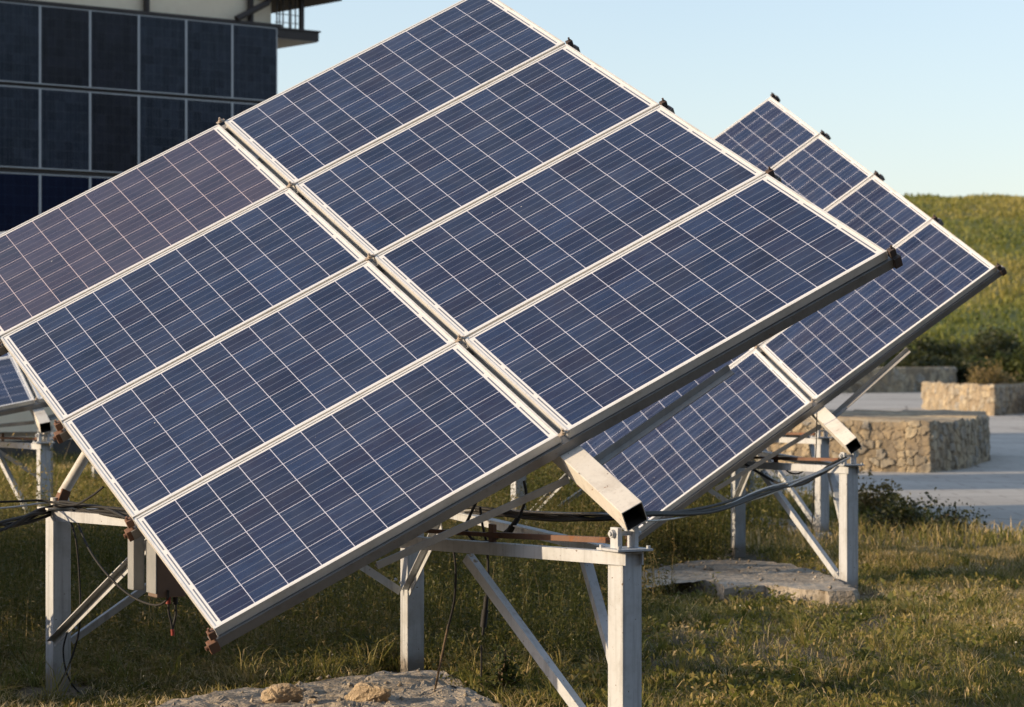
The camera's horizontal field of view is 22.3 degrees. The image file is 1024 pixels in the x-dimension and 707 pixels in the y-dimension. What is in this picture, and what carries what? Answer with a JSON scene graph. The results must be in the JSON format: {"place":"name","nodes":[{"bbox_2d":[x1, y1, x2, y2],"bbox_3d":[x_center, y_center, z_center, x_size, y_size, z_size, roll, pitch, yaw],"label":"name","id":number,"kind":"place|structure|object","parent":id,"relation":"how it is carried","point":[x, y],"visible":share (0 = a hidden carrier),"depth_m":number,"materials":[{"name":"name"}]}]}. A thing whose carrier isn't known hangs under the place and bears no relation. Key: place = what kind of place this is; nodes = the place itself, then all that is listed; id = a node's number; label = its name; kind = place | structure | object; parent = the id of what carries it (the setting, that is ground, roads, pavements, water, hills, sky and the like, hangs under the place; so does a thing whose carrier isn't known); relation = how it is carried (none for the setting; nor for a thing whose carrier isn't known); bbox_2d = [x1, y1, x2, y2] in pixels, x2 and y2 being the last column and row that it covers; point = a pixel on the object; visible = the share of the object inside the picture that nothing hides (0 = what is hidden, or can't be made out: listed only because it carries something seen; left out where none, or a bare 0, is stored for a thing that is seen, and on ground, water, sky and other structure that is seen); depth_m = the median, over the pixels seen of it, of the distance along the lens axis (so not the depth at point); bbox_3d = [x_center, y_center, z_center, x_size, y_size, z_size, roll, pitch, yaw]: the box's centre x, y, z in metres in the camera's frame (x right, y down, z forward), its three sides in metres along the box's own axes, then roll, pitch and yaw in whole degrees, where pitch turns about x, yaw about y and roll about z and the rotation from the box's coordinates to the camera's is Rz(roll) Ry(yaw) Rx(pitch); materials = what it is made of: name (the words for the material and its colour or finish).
{"place":"outdoors","nodes":[
{"label":"outdoors","id":0,"kind":"place"},
{"bbox_2d":[148,669,497,706],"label":"gravel","id":1,"kind":"structure","parent":0,"point":[399,684],"depth_m":12.81,"materials":[{"name":"grey gravel"}]},
{"bbox_2d":[0,451,1023,550],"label":"meadow grass","id":2,"kind":"structure","parent":0,"point":[975,527],"depth_m":24.50,"materials":[{"name":"green plant"}]},
{"bbox_2d":[0,467,1023,706],"bbox_3d":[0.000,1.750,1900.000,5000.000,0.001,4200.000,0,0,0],"label":"ground","id":3,"kind":"structure","parent":0,"point":[783,642],"depth_m":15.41,"materials":[{"name":"green plant"}]},
{"bbox_2d":[0,231,56,521],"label":"solar tracker","id":4,"kind":"object","parent":3,"relation":"on","point":[19,392],"visible":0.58,"depth_m":23.61,"materials":[{"name":"beige paint"}]},
{"bbox_2d":[91,465,99,481],"bbox_3d":[-3.949,-0.162,33.073,2.706,4.224,4.688,0,0,-21],"label":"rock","id":5,"kind":"object","parent":3,"relation":"on","point":[93,468],"depth_m":34.16,"materials":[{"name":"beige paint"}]},
{"bbox_2d":[0,0,341,458],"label":"building","id":6,"kind":"structure","parent":3,"relation":"on","point":[93,93],"depth_m":42.85,"materials":[{"name":"glass"}]},
{"bbox_2d":[155,670,501,706],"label":"concrete pad","id":7,"kind":"object","parent":3,"relation":"on","point":[417,682],"visible":0.88,"depth_m":12.80,"materials":[{"name":"grey concrete"}]},
{"bbox_2d":[260,683,303,702],"bbox_3d":[-1.116,1.658,12.613,0.211,0.123,0.124,0,0,-6],"label":"rock","id":8,"kind":"object","parent":7,"relation":"on","point":[280,693],"visible":0.94,"depth_m":12.57,"materials":[{"name":"beige stone"}]},
{"bbox_2d":[307,698,317,703],"bbox_3d":[-0.959,1.682,12.473,0.061,0.051,0.049,0,0,32],"label":"rock","id":9,"kind":"object","parent":7,"relation":"on","point":[312,701],"visible":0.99,"depth_m":12.46,"materials":[{"name":"beige stone"}]},
{"bbox_2d":[344,681,391,701],"bbox_3d":[-0.680,1.651,12.628,0.239,0.110,0.160,0,0,25],"label":"rock","id":10,"kind":"object","parent":7,"relation":"on","point":[361,691],"visible":0.91,"depth_m":12.57,"materials":[{"name":"beige stone"}]},
{"bbox_2d":[434,624,447,688],"bbox_3d":[-0.362,1.576,12.899,0.016,0.497,0.325,0,0,-18],"label":"wire stake","id":11,"kind":"object","parent":7,"relation":"on","point":[440,661],"visible":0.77,"depth_m":12.85,"materials":[{"name":"brown metal"}]},
{"bbox_2d":[0,539,677,706],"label":"meadow weeds","id":12,"kind":"object","parent":3,"relation":"on","point":[106,634],"visible":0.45,"depth_m":14.77,"materials":[{"name":"green plant"}]},
{"bbox_2d":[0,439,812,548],"bbox_3d":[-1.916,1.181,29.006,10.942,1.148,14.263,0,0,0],"label":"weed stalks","id":13,"kind":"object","parent":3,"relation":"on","point":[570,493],"visible":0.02,"depth_m":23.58,"materials":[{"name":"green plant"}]},
{"bbox_2d":[0,433,813,603],"bbox_3d":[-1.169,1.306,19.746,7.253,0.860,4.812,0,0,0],"label":"meadow weeds","id":14,"kind":"object","parent":3,"relation":"on","point":[445,556],"visible":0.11,"depth_m":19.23,"materials":[{"name":"green plant"}]},
{"bbox_2d":[0,0,902,706],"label":"solar tracker","id":15,"kind":"object","parent":3,"relation":"on","point":[296,344],"visible":0.99,"depth_m":12.12,"materials":[{"name":"glass"}]},
{"bbox_2d":[0,502,52,508],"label":"power cable","id":16,"kind":"object","parent":15,"relation":"attached to","point":[25,505],"visible":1,"depth_m":13.28,"materials":[{"name":"black rubber"}]},
{"bbox_2d":[0,486,103,505],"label":"power cable","id":17,"kind":"object","parent":15,"relation":"attached to","point":[58,503],"visible":1,"depth_m":13.29,"materials":[{"name":"black rubber"}]},
{"bbox_2d":[0,500,125,527],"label":"power cable","id":18,"kind":"object","parent":15,"relation":"attached to","point":[87,505],"visible":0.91,"depth_m":13.19,"materials":[{"name":"black rubber"}]},
{"bbox_2d":[0,504,125,523],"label":"power cable","id":19,"kind":"object","parent":15,"relation":"attached to","point":[20,517],"visible":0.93,"depth_m":12.99,"materials":[{"name":"black rubber"}]},
{"bbox_2d":[48,522,80,695],"bbox_3d":[-2.307,1.296,13.247,0.108,0.959,0.214,0,0,41],"label":"power cable","id":20,"kind":"object","parent":15,"relation":"hanging from","point":[72,655],"visible":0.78,"depth_m":13.29,"materials":[{"name":"black rubber"}]},
{"bbox_2d":[0,509,128,531],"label":"power cable","id":21,"kind":"object","parent":15,"relation":"attached to","point":[37,513],"visible":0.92,"depth_m":13.17,"materials":[{"name":"black rubber"}]},
{"bbox_2d":[4,504,129,524],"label":"power cable","id":22,"kind":"object","parent":15,"relation":"attached to","point":[80,508],"visible":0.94,"depth_m":13.21,"materials":[{"name":"black rubber"}]},
{"bbox_2d":[15,505,124,525],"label":"power cable","id":23,"kind":"object","parent":15,"relation":"attached to","point":[38,519],"visible":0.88,"depth_m":13.34,"materials":[{"name":"black rubber"}]},
{"bbox_2d":[62,632,80,692],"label":"power cable","id":24,"kind":"object","parent":15,"relation":"attached to","point":[74,687],"visible":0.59,"depth_m":13.30,"materials":[{"name":"black rubber"}]},
{"bbox_2d":[71,509,169,605],"bbox_3d":[-1.982,1.013,12.932,0.075,0.427,1.012,0,0,-37],"label":"power cable","id":25,"kind":"object","parent":15,"relation":"hanging from","point":[112,580],"visible":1,"depth_m":12.86,"materials":[{"name":"black rubber"}]},
{"bbox_2d":[128,535,184,635],"bbox_3d":[-1.728,0.965,12.636,0.220,0.812,0.216,0,0,-29],"label":"junction box","id":26,"kind":"object","parent":15,"relation":"hanging from","point":[161,580],"visible":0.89,"depth_m":12.61,"materials":[{"name":"plastic"}]},
{"bbox_2d":[447,552,456,629],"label":"power cable","id":27,"kind":"object","parent":15,"relation":"hanging from","point":[455,588],"visible":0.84,"depth_m":12.55,"materials":[{"name":"black rubber"}]},
{"bbox_2d":[479,507,488,635],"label":"power cable","id":28,"kind":"object","parent":15,"relation":"hanging from","point":[485,538],"visible":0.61,"depth_m":12.39,"materials":[{"name":"black rubber"}]},
{"bbox_2d":[480,596,488,627],"bbox_3d":[-0.131,1.233,12.390,0.043,0.148,0.032,0,0,0],"label":"cable plug","id":29,"kind":"object","parent":28,"relation":"attached to","point":[484,617],"visible":0.95,"depth_m":12.38,"materials":[{"name":"black plastic"}]},
{"bbox_2d":[465,480,527,540],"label":"power cable","id":30,"kind":"object","parent":15,"relation":"hanging from","point":[519,515],"visible":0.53,"depth_m":12.32,"materials":[{"name":"black rubber"}]},
{"bbox_2d":[505,517,519,532],"bbox_3d":[0.003,0.817,12.290,0.073,0.092,0.032,0,0,0],"label":"cable plug","id":31,"kind":"object","parent":15,"relation":"attached to","point":[511,528],"visible":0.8,"depth_m":12.28,"materials":[{"name":"black plastic"}]},
{"bbox_2d":[464,470,819,520],"bbox_3d":[1.402,0.834,15.684,0.908,0.175,6.272,0,0,25],"label":"power cable","id":32,"kind":"object","parent":15,"relation":"attached to","point":[672,514],"visible":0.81,"depth_m":13.92,"materials":[{"name":"black rubber"}]},
{"bbox_2d":[460,457,849,514],"bbox_3d":[1.391,0.824,15.664,0.932,0.167,6.288,0,0,25],"label":"power cable","id":33,"kind":"object","parent":15,"relation":"attached to","point":[573,513],"visible":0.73,"depth_m":12.97,"materials":[{"name":"black rubber"}]},
{"bbox_2d":[462,458,848,521],"bbox_3d":[1.430,0.839,15.661,0.952,0.187,6.234,0,0,25],"label":"power cable","id":34,"kind":"object","parent":15,"relation":"attached to","point":[656,520],"visible":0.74,"depth_m":13.91,"materials":[{"name":"black rubber"}]},
{"bbox_2d":[467,456,846,520],"bbox_3d":[1.411,0.826,15.649,0.966,0.177,6.269,0,0,25],"label":"power cable","id":35,"kind":"object","parent":15,"relation":"attached to","point":[647,514],"visible":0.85,"depth_m":13.12,"materials":[{"name":"black rubber"}]},
{"bbox_2d":[480,645,481,686],"bbox_3d":[-0.157,1.696,13.200,0.014,0.426,0.011,0,0,0],"label":"wire stake","id":36,"kind":"object","parent":3,"relation":"on","point":[481,662],"visible":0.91,"depth_m":13.20,"materials":[{"name":"grey metal"}]},
{"bbox_2d":[476,643,526,695],"bbox_3d":[-0.058,1.629,13.177,0.277,0.307,0.244,0,0,-14],"label":"weed plant","id":37,"kind":"object","parent":3,"relation":"on","point":[505,670],"visible":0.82,"depth_m":13.15,"materials":[{"name":"green plant"}]},
{"bbox_2d":[3,533,1023,706],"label":"dry straw","id":38,"kind":"object","parent":3,"relation":"on","point":[167,699],"visible":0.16,"depth_m":15.22,"materials":[{"name":"beige plant"}]},
{"bbox_2d":[28,531,1016,706],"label":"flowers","id":39,"kind":"object","parent":3,"relation":"on","point":[836,607],"visible":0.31,"depth_m":15.91,"materials":[{"name":"green plant"}]},
{"bbox_2d":[348,542,1023,706],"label":"leafy clumps","id":40,"kind":"object","parent":3,"relation":"on","point":[761,668],"visible":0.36,"depth_m":15.18,"materials":[{"name":"green plant"}]},
{"bbox_2d":[570,416,832,531],"bbox_3d":[2.173,-0.162,26.898,2.706,4.224,4.688,0,0,-19],"label":"solar tracker","id":41,"kind":"object","parent":3,"relation":"on","point":[822,496],"visible":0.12,"depth_m":24.78,"materials":[{"name":"beige paint"}]},
{"bbox_2d":[443,570,1023,706],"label":"turf rosettes","id":42,"kind":"object","parent":3,"relation":"on","point":[795,677],"visible":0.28,"depth_m":15.11,"materials":[{"name":"green plant"}]},
{"bbox_2d":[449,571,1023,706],"bbox_3d":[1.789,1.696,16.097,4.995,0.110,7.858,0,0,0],"label":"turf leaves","id":43,"kind":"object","parent":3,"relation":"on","point":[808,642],"visible":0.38,"depth_m":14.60,"materials":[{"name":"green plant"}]},
{"bbox_2d":[642,560,859,607],"bbox_3d":[1.558,1.709,19.135,1.690,0.182,2.796,0,0,0],"label":"concrete pad","id":44,"kind":"object","parent":3,"relation":"on","point":[806,584],"visible":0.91,"depth_m":18.70,"materials":[{"name":"grey concrete"}]},
{"bbox_2d":[703,565,713,570],"bbox_3d":[1.472,1.620,19.529,0.091,0.072,0.108,0,0,-1],"label":"rock","id":45,"kind":"object","parent":44,"relation":"on","point":[709,567],"visible":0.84,"depth_m":19.49,"materials":[{"name":"stone"}]},
{"bbox_2d":[650,558,855,588],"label":"gravel","id":46,"kind":"structure","parent":44,"relation":"on","point":[776,569],"depth_m":19.31,"materials":[{"name":"grey gravel"}]},
{"bbox_2d":[511,92,1006,588],"bbox_3d":[1.581,-0.162,20.823,2.706,4.224,4.688,0,0,-21],"label":"solar tracker","id":47,"kind":"object","parent":3,"relation":"on","point":[772,389],"visible":0.59,"depth_m":19.54,"materials":[{"name":"beige paint"}]},
{"bbox_2d":[474,466,835,521],"bbox_3d":[1.405,0.825,15.665,0.925,0.160,6.281,0,0,25],"label":"power cable","id":48,"kind":"object","parent":47,"relation":"attached to","point":[576,520],"visible":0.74,"depth_m":13.03,"materials":[{"name":"black rubber"}]},
{"bbox_2d":[532,468,832,516],"bbox_3d":[1.394,0.829,15.665,0.914,0.170,6.256,0,0,25],"label":"power cable","id":49,"kind":"object","parent":47,"relation":"attached to","point":[732,503],"visible":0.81,"depth_m":15.04,"materials":[{"name":"black rubber"}]},
{"bbox_2d":[744,458,840,486],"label":"power cable","id":50,"kind":"object","parent":47,"relation":"hanging from","point":[764,475],"visible":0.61,"depth_m":19.16,"materials":[{"name":"black rubber"}]},
{"bbox_2d":[811,413,816,528],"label":"power cable","id":51,"kind":"object","parent":47,"relation":"hanging from","point":[814,472],"visible":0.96,"depth_m":19.00,"materials":[{"name":"black rubber"}]},
{"bbox_2d":[750,515,831,540],"bbox_3d":[2.756,1.746,25.666,0.596,0.108,3.155,0,0,-11],"label":"concrete pad","id":52,"kind":"object","parent":3,"relation":"on","point":[791,523],"visible":0.26,"depth_m":25.53,"materials":[{"name":"grey concrete"}]},
{"bbox_2d":[858,471,912,515],"bbox_3d":[3.929,1.522,28.036,0.872,0.528,0.957,0,0,0],"label":"dry bush","id":53,"kind":"object","parent":3,"relation":"on","point":[867,496],"visible":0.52,"depth_m":27.83,"materials":[{"name":"green plant"}]},
{"bbox_2d":[878,344,937,366],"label":"shrub","id":54,"kind":"object","parent":3,"relation":"on","point":[915,357],"visible":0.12,"depth_m":120.38,"materials":[{"name":"green plant"}]},
{"bbox_2d":[861,487,990,534],"bbox_3d":[4.008,1.538,25.261,1.109,0.499,1.141,0,0,32],"label":"dark bush","id":55,"kind":"object","parent":3,"relation":"on","point":[900,511],"visible":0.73,"depth_m":25.19,"materials":[{"name":"green plant"}]},
{"bbox_2d":[903,349,962,381],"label":"shrub","id":56,"kind":"object","parent":3,"relation":"on","point":[943,361],"visible":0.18,"depth_m":121.59,"materials":[{"name":"green plant"}]},
{"bbox_2d":[937,357,990,384],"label":"shrub","id":57,"kind":"object","parent":3,"relation":"on","point":[962,370],"visible":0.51,"depth_m":120.73,"materials":[{"name":"green plant"}]},
{"bbox_2d":[958,354,1013,383],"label":"shrub","id":58,"kind":"object","parent":3,"relation":"on","point":[974,359],"visible":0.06,"depth_m":123.55,"materials":[{"name":"green plant"}]},
{"bbox_2d":[965,357,1023,384],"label":"dry bush","id":59,"kind":"object","parent":3,"relation":"on","point":[993,377],"visible":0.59,"depth_m":111.81,"materials":[{"name":"brown plant"}]},
{"bbox_2d":[991,338,1023,383],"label":"shrub","id":60,"kind":"object","parent":3,"relation":"on","point":[1013,364],"visible":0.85,"depth_m":120.76,"materials":[{"name":"green plant"}]},
{"bbox_2d":[271,0,1023,197],"label":"sky","id":61,"kind":"structure","parent":0,"point":[927,96],"materials":[{"name":"blue"}]},
{"bbox_2d":[730,392,1023,534],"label":"pavement","id":62,"kind":"structure","parent":0,"point":[994,487],"depth_m":36.28,"materials":[{"name":"concrete"}]},
{"bbox_2d":[756,409,990,472],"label":"stone wall","id":63,"kind":"structure","parent":62,"relation":"on","point":[921,441],"depth_m":38.56,"materials":[{"name":"beige stone"}]},
{"bbox_2d":[842,366,957,392],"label":"stone wall","id":64,"kind":"structure","parent":62,"relation":"on","point":[901,379],"depth_m":116.59,"materials":[{"name":"grey stone"}]},
{"bbox_2d":[921,381,1023,415],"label":"stone wall","id":65,"kind":"structure","parent":62,"relation":"on","point":[997,399],"depth_m":74.81,"materials":[{"name":"beige stone"}]},
{"bbox_2d":[902,191,1023,350],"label":"hill","id":66,"kind":"structure","parent":0,"point":[1011,316],"depth_m":170.43,"materials":[{"name":"green plant"}]},
{"bbox_2d":[881,349,926,365],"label":"shrub","id":67,"kind":"object","parent":66,"relation":"on","point":[888,360],"visible":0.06,"depth_m":126.64,"materials":[{"name":"green plant"}]},
{"bbox_2d":[896,334,950,362],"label":"shrub","id":68,"kind":"object","parent":66,"relation":"on","point":[926,347],"visible":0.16,"depth_m":130.94,"materials":[{"name":"green plant"}]},
{"bbox_2d":[912,331,980,359],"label":"shrub","id":69,"kind":"object","parent":66,"relation":"on","point":[946,345],"visible":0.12,"depth_m":132.74,"materials":[{"name":"green plant"}]},
{"bbox_2d":[947,324,1012,361],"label":"shrub","id":70,"kind":"object","parent":66,"relation":"on","point":[984,351],"visible":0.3,"depth_m":129.44,"materials":[{"name":"green plant"}]},
{"bbox_2d":[941,308,1023,359],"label":"shrub","id":71,"kind":"object","parent":66,"relation":"on","point":[1010,343],"visible":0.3,"depth_m":131.60,"materials":[{"name":"green plant"}]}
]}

